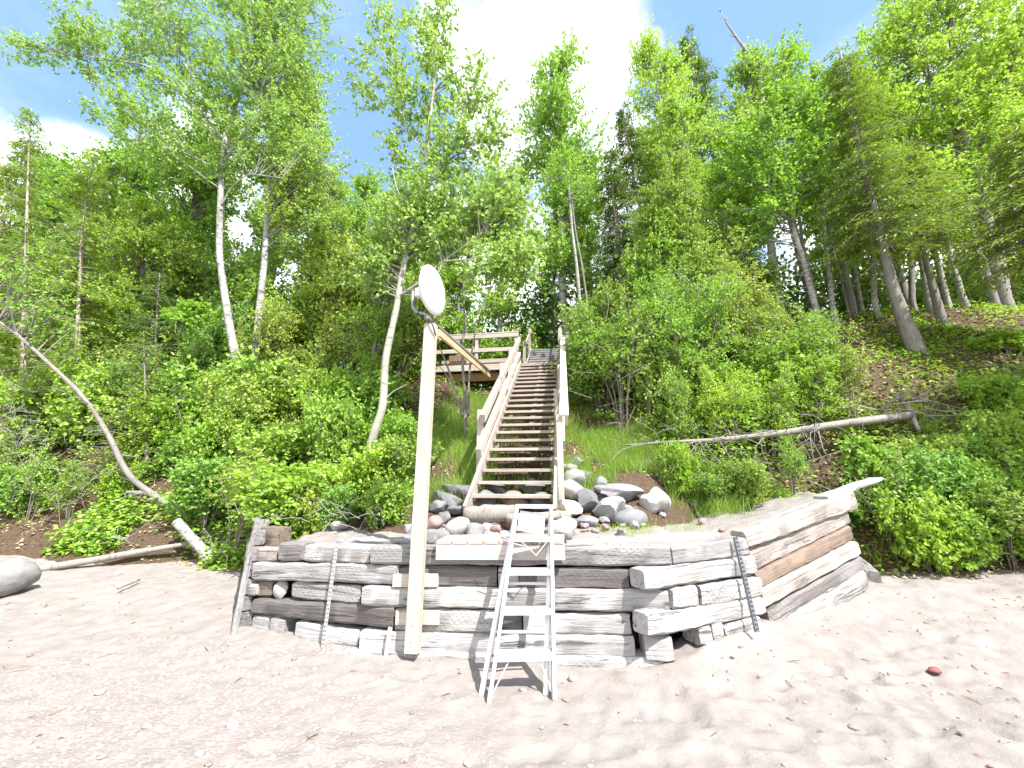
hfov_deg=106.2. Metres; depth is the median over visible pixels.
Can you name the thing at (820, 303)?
leafy shrub
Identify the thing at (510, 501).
rock
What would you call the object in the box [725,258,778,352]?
alder shrub
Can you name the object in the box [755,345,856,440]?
alder shrub
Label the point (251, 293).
alder shrub
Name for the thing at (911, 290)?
forest tree
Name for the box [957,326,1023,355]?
broadleaf sapling
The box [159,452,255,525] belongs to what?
leafy shrub
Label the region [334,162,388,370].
birch tree
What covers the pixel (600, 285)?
leafy shrub
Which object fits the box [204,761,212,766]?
beach stone
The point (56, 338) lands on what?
alder shrub
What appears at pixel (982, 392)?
leafy shrub
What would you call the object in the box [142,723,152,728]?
beach stone
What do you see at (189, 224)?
maple tree
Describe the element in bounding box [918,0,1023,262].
maple tree
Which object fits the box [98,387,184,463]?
leafy shrub
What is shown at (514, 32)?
sky
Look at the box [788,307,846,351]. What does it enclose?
alder shrub
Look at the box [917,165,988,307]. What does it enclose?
forest tree
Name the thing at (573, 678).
beach stone
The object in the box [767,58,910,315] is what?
maple tree
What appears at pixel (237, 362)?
leafy shrub
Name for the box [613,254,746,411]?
alder shrub
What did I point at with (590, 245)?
birch tree
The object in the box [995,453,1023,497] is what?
leafy shrub
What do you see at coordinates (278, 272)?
alder shrub
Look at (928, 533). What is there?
leafy shrub
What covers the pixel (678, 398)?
alder shrub
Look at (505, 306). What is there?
birch tree
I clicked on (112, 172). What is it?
cedar tree
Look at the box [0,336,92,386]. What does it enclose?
alder shrub
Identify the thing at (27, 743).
beach stone
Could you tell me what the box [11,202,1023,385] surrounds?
forest
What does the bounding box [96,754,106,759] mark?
beach stone
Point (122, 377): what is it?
alder shrub
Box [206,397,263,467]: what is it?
leafy shrub
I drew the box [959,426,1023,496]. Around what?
leafy shrub
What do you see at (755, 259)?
leafy shrub
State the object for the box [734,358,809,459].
alder shrub
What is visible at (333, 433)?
leafy shrub
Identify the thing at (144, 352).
hemlock tree
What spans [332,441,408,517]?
leafy shrub
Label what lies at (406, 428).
broadleaf sapling
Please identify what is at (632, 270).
alder shrub
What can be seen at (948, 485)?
leafy shrub
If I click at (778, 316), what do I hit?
alder shrub
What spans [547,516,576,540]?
rock
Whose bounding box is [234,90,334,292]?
aspen tree
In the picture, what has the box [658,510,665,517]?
rock
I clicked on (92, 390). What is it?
leafy shrub
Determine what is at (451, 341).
brace pole
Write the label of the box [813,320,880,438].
alder shrub
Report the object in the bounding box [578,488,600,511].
rock
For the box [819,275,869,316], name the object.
leafy shrub
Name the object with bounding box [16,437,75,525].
leafy shrub
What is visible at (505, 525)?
rock
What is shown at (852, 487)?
loose plank
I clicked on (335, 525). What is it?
rock
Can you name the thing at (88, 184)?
cedar tree
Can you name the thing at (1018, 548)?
leafy shrub
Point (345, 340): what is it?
alder shrub
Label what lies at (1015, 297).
leafy shrub
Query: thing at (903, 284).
maple tree
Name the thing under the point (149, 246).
maple sapling
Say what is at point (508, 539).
rope
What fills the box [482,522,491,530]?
rock
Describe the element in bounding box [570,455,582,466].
rock
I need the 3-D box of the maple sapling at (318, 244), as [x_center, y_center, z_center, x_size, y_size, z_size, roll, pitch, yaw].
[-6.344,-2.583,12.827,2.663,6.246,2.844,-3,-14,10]
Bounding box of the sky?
[0,0,1023,385]
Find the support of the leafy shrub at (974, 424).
on the hillside
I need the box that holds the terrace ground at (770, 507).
[273,491,852,596]
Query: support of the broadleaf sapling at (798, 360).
on the hillside
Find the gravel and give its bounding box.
[10,579,1012,766]
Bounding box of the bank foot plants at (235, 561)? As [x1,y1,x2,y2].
[40,441,362,571]
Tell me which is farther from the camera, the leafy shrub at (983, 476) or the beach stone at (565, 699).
the leafy shrub at (983, 476)
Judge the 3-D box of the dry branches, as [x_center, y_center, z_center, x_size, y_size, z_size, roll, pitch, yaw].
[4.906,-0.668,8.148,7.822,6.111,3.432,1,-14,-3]
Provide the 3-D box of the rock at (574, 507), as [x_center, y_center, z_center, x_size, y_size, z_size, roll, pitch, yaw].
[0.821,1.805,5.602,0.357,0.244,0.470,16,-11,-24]
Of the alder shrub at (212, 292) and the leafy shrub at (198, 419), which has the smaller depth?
the leafy shrub at (198, 419)
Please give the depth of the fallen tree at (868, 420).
6.93 m
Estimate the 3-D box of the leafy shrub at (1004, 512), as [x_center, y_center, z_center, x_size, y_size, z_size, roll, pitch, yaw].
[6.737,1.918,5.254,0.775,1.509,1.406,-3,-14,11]
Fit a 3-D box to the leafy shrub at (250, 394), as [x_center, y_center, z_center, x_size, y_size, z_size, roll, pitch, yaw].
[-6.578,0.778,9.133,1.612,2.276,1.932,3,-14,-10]
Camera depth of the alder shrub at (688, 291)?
9.72 m
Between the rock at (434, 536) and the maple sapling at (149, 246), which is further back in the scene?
the maple sapling at (149, 246)
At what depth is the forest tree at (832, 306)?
10.99 m
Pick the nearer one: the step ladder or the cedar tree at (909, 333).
the step ladder
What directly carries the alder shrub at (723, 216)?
on the hillside
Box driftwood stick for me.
[117,578,139,588]
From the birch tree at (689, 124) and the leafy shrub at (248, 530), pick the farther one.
the birch tree at (689, 124)
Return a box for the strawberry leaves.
[789,303,1023,434]
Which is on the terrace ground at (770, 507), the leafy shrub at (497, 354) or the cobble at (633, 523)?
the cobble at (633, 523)
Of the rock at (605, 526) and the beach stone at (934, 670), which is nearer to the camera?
the beach stone at (934, 670)
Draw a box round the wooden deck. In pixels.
[420,329,573,389]
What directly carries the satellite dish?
attached to the dish post
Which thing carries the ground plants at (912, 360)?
on the hillside
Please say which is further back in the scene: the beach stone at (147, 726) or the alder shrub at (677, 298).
the alder shrub at (677, 298)
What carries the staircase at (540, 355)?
on the wooden deck
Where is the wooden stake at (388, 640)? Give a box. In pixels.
[383,627,392,657]
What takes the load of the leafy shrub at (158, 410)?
on the hillside
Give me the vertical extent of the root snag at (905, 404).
0.851 m
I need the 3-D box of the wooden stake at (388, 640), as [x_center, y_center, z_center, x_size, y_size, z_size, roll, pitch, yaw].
[-1.221,2.559,3.772,0.045,0.302,0.012,2,-19,9]
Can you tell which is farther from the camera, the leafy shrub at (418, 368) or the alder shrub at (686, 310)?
the leafy shrub at (418, 368)
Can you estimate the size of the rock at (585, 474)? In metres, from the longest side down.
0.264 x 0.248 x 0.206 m
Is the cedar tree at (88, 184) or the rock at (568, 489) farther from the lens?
the cedar tree at (88, 184)
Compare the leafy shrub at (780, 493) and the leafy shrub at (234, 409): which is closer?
the leafy shrub at (780, 493)
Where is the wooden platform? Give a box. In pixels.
[436,534,564,559]
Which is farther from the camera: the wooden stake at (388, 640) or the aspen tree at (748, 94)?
the aspen tree at (748, 94)
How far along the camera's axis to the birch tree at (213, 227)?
18.21 m
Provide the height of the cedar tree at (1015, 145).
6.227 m
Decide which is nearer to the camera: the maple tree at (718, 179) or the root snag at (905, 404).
the root snag at (905, 404)
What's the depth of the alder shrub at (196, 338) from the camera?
11.38 m
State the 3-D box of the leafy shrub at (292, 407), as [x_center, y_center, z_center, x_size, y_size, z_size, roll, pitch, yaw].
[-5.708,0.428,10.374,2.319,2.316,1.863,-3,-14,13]
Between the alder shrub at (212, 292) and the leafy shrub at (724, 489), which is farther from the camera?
the alder shrub at (212, 292)
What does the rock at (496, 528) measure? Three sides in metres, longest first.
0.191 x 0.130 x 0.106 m
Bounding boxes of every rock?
[273,581,287,598]
[330,521,347,530]
[403,524,411,533]
[427,515,443,528]
[427,529,451,543]
[429,500,446,512]
[431,490,462,508]
[438,511,450,523]
[441,484,470,498]
[445,504,461,514]
[445,517,469,534]
[465,522,484,534]
[473,490,496,505]
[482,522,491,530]
[485,484,507,498]
[490,525,503,532]
[499,522,511,528]
[499,530,509,534]
[500,489,527,509]
[518,478,545,493]
[529,492,552,511]
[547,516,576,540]
[557,499,582,516]
[564,464,577,470]
[564,469,584,485]
[564,480,582,499]
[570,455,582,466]
[575,515,598,526]
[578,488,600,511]
[581,470,592,479]
[591,529,600,532]
[592,496,625,521]
[593,476,607,484]
[593,483,644,501]
[599,516,610,522]
[601,523,609,530]
[614,509,647,526]
[639,487,670,513]
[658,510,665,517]
[690,500,698,507]
[698,518,706,524]
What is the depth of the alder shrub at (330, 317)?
12.02 m
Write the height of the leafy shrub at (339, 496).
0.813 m
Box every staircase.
[462,335,568,510]
[523,327,561,362]
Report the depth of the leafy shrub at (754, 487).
6.02 m
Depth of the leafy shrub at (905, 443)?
6.32 m
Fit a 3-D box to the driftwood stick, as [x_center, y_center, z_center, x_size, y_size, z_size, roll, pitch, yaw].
[-5.576,2.906,5.593,0.043,0.070,0.342,1,-14,-5]
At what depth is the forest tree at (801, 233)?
11.38 m
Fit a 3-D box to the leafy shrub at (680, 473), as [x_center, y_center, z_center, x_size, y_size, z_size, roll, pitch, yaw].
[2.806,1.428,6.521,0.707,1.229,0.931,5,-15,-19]
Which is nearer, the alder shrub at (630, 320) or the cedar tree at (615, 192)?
the alder shrub at (630, 320)
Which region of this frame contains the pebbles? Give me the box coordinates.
[0,636,761,767]
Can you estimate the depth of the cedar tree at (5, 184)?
13.44 m
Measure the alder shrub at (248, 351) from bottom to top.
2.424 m
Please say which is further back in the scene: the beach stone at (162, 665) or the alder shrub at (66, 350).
the alder shrub at (66, 350)
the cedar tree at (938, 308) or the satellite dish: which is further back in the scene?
the cedar tree at (938, 308)
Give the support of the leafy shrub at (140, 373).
on the hillside
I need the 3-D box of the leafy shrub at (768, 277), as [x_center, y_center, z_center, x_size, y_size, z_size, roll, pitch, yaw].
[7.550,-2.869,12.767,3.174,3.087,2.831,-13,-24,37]
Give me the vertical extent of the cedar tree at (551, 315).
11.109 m
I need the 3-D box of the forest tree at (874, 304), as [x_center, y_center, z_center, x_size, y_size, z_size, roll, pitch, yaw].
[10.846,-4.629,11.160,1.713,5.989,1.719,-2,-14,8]
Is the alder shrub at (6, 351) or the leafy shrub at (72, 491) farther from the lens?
the alder shrub at (6, 351)
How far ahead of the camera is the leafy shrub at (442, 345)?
17.94 m
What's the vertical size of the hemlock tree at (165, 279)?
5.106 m
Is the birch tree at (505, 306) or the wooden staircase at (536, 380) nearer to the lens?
the wooden staircase at (536, 380)
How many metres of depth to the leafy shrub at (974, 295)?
14.94 m
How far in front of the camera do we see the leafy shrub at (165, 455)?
8.56 m
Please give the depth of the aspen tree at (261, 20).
12.41 m
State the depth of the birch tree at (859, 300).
15.13 m
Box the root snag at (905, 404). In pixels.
[838,385,964,430]
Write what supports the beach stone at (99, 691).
on the sand beach at (663, 712)
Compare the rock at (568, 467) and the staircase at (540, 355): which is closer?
the rock at (568, 467)
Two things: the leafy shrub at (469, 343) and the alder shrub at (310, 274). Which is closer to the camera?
the alder shrub at (310, 274)
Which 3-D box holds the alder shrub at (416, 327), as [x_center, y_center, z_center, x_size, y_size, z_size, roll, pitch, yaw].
[-3.382,-2.304,12.525,3.160,6.133,3.199,-6,-15,22]
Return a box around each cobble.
[583,523,588,528]
[616,528,624,535]
[629,520,638,529]
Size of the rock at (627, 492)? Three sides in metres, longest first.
0.760 x 0.523 x 0.297 m
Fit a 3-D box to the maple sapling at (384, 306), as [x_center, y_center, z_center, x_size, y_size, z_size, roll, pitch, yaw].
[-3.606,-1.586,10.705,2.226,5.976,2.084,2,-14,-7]
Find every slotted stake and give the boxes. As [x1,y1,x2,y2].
[321,545,337,648]
[733,537,759,631]
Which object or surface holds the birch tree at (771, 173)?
on the hillside
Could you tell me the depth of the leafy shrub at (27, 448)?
9.34 m
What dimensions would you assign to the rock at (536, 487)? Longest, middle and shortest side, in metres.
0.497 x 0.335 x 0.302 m
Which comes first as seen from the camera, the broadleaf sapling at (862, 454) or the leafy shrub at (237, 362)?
the broadleaf sapling at (862, 454)
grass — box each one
[352,364,754,523]
[595,520,760,626]
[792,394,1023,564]
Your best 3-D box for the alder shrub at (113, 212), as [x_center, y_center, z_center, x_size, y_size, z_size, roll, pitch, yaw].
[-13.704,-2.916,14.216,3.678,7.204,3.882,12,-18,-40]
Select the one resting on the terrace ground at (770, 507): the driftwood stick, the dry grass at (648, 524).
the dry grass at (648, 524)
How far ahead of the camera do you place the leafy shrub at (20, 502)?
7.86 m
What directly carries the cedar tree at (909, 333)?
on the hillside
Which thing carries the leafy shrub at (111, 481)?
on the hillside
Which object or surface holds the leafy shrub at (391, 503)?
on the hillside
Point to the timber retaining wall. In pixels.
(804, 559)
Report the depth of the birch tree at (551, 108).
18.86 m
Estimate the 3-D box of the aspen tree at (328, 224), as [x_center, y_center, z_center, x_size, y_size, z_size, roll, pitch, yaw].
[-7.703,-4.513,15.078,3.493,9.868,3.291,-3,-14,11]
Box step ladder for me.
[479,504,557,703]
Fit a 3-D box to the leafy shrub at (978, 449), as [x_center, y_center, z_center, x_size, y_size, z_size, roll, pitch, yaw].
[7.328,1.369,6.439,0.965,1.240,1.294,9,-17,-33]
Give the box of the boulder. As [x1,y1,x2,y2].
[0,558,41,596]
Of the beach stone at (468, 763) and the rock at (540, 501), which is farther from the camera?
the rock at (540, 501)
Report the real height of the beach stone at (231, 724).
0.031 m
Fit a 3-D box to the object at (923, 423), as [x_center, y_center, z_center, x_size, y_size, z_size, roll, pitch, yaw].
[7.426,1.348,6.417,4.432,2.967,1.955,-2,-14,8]
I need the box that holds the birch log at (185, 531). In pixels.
[171,518,217,565]
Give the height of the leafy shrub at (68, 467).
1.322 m
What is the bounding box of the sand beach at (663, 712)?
[0,555,1023,767]
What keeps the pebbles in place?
on the sand beach at (663, 712)
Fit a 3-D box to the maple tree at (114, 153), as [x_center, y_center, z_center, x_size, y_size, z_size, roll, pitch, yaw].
[-17.155,-6.120,16.549,5.413,13.966,5.780,-5,-15,20]
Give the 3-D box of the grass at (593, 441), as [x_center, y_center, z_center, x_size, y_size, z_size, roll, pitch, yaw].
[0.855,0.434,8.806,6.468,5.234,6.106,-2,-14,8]
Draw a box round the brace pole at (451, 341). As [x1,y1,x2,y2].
[424,315,490,377]
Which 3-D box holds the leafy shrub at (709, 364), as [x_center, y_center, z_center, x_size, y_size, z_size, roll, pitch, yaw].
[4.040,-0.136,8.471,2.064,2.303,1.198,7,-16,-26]
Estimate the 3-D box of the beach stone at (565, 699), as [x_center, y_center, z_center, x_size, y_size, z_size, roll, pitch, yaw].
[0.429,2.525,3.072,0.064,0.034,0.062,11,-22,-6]
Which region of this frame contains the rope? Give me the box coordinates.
[496,533,522,545]
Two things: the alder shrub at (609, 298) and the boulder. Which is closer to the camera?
the boulder
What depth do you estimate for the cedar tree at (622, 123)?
16.95 m
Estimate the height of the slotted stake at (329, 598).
1.051 m
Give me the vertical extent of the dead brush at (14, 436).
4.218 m
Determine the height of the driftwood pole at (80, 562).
0.394 m
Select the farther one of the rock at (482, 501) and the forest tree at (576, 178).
the forest tree at (576, 178)
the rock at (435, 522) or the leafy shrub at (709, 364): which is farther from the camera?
the leafy shrub at (709, 364)
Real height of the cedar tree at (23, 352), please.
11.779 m
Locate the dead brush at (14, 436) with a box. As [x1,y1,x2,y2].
[0,345,113,539]
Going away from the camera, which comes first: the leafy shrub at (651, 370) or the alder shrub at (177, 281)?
the leafy shrub at (651, 370)
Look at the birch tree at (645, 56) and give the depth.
18.88 m
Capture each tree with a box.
[0,0,349,366]
[0,105,87,462]
[0,137,46,338]
[0,146,118,321]
[0,159,124,364]
[0,232,222,538]
[15,146,126,364]
[23,93,188,312]
[60,330,194,475]
[69,269,190,437]
[83,115,265,273]
[160,109,253,291]
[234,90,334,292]
[249,7,358,372]
[277,169,365,366]
[330,0,556,458]
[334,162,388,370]
[355,166,455,375]
[420,199,489,364]
[436,218,517,437]
[461,155,547,357]
[510,24,616,381]
[521,202,581,348]
[536,149,598,312]
[543,141,617,308]
[543,143,590,322]
[577,148,644,306]
[592,350,913,485]
[605,101,671,275]
[624,14,712,207]
[647,77,733,234]
[677,24,791,271]
[687,130,765,278]
[697,33,818,313]
[706,22,856,326]
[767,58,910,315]
[782,168,830,304]
[790,135,869,312]
[791,149,853,326]
[798,157,856,316]
[804,47,989,353]
[816,0,1023,309]
[817,17,1005,307]
[845,125,911,317]
[856,144,1007,325]
[877,144,951,309]
[879,77,968,308]
[890,164,969,312]
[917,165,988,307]
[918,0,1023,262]
[924,99,1018,268]
[928,121,1023,320]
[938,147,1001,306]
[975,164,1022,305]
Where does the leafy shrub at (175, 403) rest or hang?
on the hillside
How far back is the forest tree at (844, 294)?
11.74 m
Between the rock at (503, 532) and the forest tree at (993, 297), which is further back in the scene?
the forest tree at (993, 297)
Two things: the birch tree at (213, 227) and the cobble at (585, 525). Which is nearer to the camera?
the cobble at (585, 525)
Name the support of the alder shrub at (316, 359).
on the hillside
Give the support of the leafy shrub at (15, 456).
on the hillside
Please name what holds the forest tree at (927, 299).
on the hillside
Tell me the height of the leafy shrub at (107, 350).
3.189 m
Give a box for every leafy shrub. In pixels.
[0,374,69,464]
[0,442,30,471]
[0,459,39,521]
[4,369,49,389]
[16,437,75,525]
[32,455,85,512]
[37,456,98,527]
[42,352,141,455]
[44,327,159,380]
[91,459,146,508]
[97,340,193,404]
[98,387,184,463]
[99,431,161,465]
[117,354,172,431]
[120,390,207,450]
[146,347,231,420]
[152,353,235,429]
[154,434,190,476]
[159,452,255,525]
[176,412,232,475]
[179,408,216,429]
[191,437,284,550]
[197,365,282,457]
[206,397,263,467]
[207,372,270,457]
[215,338,309,420]
[219,423,326,487]
[220,507,287,539]
[223,456,345,527]
[259,359,334,423]
[260,506,349,540]
[261,416,315,466]
[282,474,352,539]
[291,361,375,431]
[296,389,369,481]
[315,481,361,530]
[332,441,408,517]
[333,366,417,432]
[350,307,408,376]
[355,429,443,492]
[356,408,410,452]
[359,472,414,529]
[391,348,420,377]
[436,322,470,365]
[461,325,492,358]
[478,335,523,383]
[501,321,543,362]
[540,345,575,375]
[591,273,635,322]
[623,340,696,429]
[653,335,728,420]
[654,434,701,497]
[690,362,771,425]
[694,453,733,508]
[701,467,742,507]
[710,454,776,506]
[716,255,799,309]
[717,252,770,284]
[731,327,815,404]
[755,477,797,498]
[772,287,827,316]
[773,428,810,495]
[786,302,854,403]
[816,488,870,527]
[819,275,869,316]
[835,258,903,311]
[839,438,941,563]
[854,452,911,520]
[872,432,988,526]
[872,484,981,576]
[884,429,973,463]
[887,271,956,309]
[899,430,1009,472]
[920,268,987,307]
[936,502,1013,571]
[938,454,1023,525]
[950,368,1023,417]
[953,400,1023,476]
[958,468,1023,570]
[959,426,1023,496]
[974,271,1023,300]
[977,491,1023,564]
[990,349,1023,387]
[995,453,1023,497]
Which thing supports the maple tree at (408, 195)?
on the hillside
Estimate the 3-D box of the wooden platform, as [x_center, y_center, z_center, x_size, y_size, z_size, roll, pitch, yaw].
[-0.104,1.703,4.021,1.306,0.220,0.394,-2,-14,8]
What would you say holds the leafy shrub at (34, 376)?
on the hillside
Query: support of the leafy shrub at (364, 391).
on the hillside
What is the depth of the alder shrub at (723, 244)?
10.71 m
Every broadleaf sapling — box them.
[158,296,220,334]
[392,411,417,449]
[686,393,759,435]
[777,343,857,420]
[835,427,895,489]
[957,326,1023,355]
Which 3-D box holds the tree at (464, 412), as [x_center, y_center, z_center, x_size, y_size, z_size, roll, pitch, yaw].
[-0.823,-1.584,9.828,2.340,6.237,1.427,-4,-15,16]
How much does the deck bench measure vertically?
0.420 m
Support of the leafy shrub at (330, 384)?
on the hillside
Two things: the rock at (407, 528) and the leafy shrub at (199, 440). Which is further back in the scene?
the leafy shrub at (199, 440)
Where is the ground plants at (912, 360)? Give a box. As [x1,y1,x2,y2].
[0,300,1023,574]
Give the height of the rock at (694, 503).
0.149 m
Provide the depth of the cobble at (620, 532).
4.39 m
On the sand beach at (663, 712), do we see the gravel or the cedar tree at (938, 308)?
the gravel
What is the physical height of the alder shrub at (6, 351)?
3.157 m
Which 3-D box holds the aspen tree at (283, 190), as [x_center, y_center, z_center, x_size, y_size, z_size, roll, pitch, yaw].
[-6.879,-7.425,12.570,3.213,16.658,3.036,8,-16,-30]
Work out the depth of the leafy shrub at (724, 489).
6.45 m
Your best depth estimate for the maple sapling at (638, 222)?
11.97 m
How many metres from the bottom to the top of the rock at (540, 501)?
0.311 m
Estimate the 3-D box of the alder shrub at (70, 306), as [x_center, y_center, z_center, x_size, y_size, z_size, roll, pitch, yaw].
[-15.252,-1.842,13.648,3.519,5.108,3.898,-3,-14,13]
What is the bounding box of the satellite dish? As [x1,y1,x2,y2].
[404,265,444,335]
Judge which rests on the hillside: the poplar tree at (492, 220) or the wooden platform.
the poplar tree at (492, 220)
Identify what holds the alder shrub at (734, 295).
on the hillside
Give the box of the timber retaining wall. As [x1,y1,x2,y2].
[230,491,881,669]
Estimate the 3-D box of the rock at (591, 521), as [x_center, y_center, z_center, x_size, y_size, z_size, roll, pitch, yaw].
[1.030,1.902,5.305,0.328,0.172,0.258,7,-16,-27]
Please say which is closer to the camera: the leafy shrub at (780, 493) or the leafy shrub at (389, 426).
the leafy shrub at (780, 493)
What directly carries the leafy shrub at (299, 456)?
on the hillside
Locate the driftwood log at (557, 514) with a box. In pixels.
[506,510,570,522]
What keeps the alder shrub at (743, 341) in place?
on the hillside
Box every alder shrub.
[0,324,31,387]
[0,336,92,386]
[3,252,111,364]
[6,331,124,437]
[17,319,74,358]
[60,187,170,362]
[89,191,213,375]
[92,346,162,446]
[157,299,254,384]
[160,233,280,365]
[190,331,269,380]
[210,230,296,332]
[221,246,324,366]
[223,284,304,372]
[276,235,368,372]
[293,333,338,379]
[299,227,391,379]
[321,312,379,386]
[351,223,453,384]
[549,297,638,419]
[554,271,634,395]
[583,318,653,433]
[605,291,683,402]
[610,279,681,427]
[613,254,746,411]
[615,193,712,311]
[632,248,704,341]
[643,299,689,405]
[651,221,756,290]
[651,360,703,453]
[666,248,765,372]
[684,199,751,270]
[688,361,753,451]
[717,323,801,391]
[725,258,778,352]
[727,294,817,359]
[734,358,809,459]
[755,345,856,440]
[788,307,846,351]
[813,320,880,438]
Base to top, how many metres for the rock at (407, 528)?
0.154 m
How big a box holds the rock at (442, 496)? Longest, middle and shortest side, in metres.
0.578 x 0.315 x 0.273 m
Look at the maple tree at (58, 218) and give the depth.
20.28 m
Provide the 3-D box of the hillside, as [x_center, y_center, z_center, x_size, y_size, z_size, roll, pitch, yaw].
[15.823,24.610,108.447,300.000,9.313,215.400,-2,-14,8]
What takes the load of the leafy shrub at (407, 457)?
on the hillside
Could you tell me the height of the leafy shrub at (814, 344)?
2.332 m
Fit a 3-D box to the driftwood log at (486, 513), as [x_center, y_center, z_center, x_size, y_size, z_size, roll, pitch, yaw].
[-0.272,1.687,4.985,0.702,0.240,0.247,-1,-14,4]
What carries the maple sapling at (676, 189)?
on the hillside
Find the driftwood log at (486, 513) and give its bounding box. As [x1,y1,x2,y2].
[463,504,515,523]
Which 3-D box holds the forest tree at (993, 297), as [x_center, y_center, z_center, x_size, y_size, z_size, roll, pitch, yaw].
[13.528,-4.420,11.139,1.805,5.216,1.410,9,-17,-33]
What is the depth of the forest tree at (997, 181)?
11.21 m
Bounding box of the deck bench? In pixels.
[466,361,505,364]
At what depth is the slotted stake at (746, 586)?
3.96 m
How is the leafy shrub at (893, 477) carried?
on the hillside
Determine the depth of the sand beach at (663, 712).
3.17 m
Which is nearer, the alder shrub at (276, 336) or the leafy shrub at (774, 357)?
the leafy shrub at (774, 357)
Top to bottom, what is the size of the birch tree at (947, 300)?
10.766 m
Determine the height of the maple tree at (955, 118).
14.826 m
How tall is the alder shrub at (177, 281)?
6.709 m
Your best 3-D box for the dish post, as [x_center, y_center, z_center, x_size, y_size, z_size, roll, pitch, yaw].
[-0.983,0.948,4.149,0.509,3.374,0.198,-2,-14,8]
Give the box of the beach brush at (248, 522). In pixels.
[26,494,410,555]
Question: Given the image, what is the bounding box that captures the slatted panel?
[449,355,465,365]
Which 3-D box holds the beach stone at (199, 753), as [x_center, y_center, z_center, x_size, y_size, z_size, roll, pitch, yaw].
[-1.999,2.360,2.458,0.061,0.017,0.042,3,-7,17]
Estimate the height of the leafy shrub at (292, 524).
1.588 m
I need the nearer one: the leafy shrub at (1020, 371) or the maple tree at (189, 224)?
the leafy shrub at (1020, 371)
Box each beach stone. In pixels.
[22,739,33,746]
[94,688,105,694]
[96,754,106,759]
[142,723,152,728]
[156,663,167,666]
[194,750,203,755]
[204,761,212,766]
[226,720,238,727]
[463,759,471,766]
[562,697,569,702]
[568,674,578,681]
[847,724,859,730]
[926,666,942,673]
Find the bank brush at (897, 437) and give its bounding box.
[628,358,1022,556]
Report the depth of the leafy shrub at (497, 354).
17.33 m
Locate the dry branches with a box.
[557,238,887,491]
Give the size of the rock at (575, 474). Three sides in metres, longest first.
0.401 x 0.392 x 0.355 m
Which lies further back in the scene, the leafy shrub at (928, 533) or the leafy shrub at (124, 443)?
the leafy shrub at (124, 443)
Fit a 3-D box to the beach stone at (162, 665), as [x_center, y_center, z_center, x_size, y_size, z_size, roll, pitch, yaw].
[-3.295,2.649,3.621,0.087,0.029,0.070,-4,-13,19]
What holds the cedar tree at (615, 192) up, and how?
on the hillside
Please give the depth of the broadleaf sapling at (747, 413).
7.49 m
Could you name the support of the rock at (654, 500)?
on the hillside
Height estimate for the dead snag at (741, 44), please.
16.559 m
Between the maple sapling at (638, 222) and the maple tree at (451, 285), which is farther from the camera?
the maple tree at (451, 285)
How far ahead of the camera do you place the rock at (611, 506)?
5.36 m
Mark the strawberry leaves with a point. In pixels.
(1020, 307)
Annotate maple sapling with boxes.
[59,191,190,362]
[277,228,361,366]
[337,235,422,380]
[622,182,677,294]
[642,144,722,293]
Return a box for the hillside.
[0,308,1023,647]
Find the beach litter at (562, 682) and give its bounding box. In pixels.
[2,560,1023,767]
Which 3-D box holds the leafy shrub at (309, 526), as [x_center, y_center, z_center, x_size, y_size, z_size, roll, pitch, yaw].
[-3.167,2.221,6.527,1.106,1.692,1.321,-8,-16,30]
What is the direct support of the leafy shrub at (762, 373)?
on the hillside
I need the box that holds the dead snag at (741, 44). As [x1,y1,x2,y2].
[718,8,811,311]
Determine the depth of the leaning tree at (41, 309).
8.89 m
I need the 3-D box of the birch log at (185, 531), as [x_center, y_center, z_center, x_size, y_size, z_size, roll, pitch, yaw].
[-5.649,2.815,6.850,1.075,0.787,0.182,-3,-14,12]
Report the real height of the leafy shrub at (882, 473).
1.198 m
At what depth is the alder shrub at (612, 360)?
8.71 m
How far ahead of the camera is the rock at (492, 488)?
6.09 m
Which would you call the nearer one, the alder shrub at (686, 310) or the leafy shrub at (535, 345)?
the alder shrub at (686, 310)
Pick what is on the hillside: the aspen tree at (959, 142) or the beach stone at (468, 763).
the aspen tree at (959, 142)
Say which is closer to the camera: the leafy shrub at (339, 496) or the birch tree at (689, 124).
the leafy shrub at (339, 496)
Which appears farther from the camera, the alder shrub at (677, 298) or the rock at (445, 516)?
the alder shrub at (677, 298)
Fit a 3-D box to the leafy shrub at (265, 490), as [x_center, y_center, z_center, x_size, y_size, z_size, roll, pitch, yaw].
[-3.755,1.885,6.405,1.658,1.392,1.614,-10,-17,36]
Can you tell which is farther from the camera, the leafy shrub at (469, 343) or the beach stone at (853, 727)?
the leafy shrub at (469, 343)
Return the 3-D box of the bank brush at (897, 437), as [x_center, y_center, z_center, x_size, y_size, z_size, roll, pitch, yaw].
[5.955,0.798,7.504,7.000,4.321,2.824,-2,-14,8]
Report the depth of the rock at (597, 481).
6.13 m
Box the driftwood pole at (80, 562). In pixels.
[39,542,189,570]
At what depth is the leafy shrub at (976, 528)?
5.13 m
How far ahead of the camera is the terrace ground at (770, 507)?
5.15 m
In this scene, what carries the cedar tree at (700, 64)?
on the hillside
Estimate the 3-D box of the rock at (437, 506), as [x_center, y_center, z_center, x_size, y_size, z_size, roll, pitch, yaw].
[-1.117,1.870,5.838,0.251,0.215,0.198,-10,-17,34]
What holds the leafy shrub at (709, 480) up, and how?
on the terrace ground at (770, 507)
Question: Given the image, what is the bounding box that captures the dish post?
[392,323,439,653]
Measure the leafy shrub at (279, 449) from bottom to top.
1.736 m
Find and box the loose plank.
[813,477,882,498]
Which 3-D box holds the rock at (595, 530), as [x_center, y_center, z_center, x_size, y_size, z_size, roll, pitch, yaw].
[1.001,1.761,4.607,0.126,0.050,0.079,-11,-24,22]

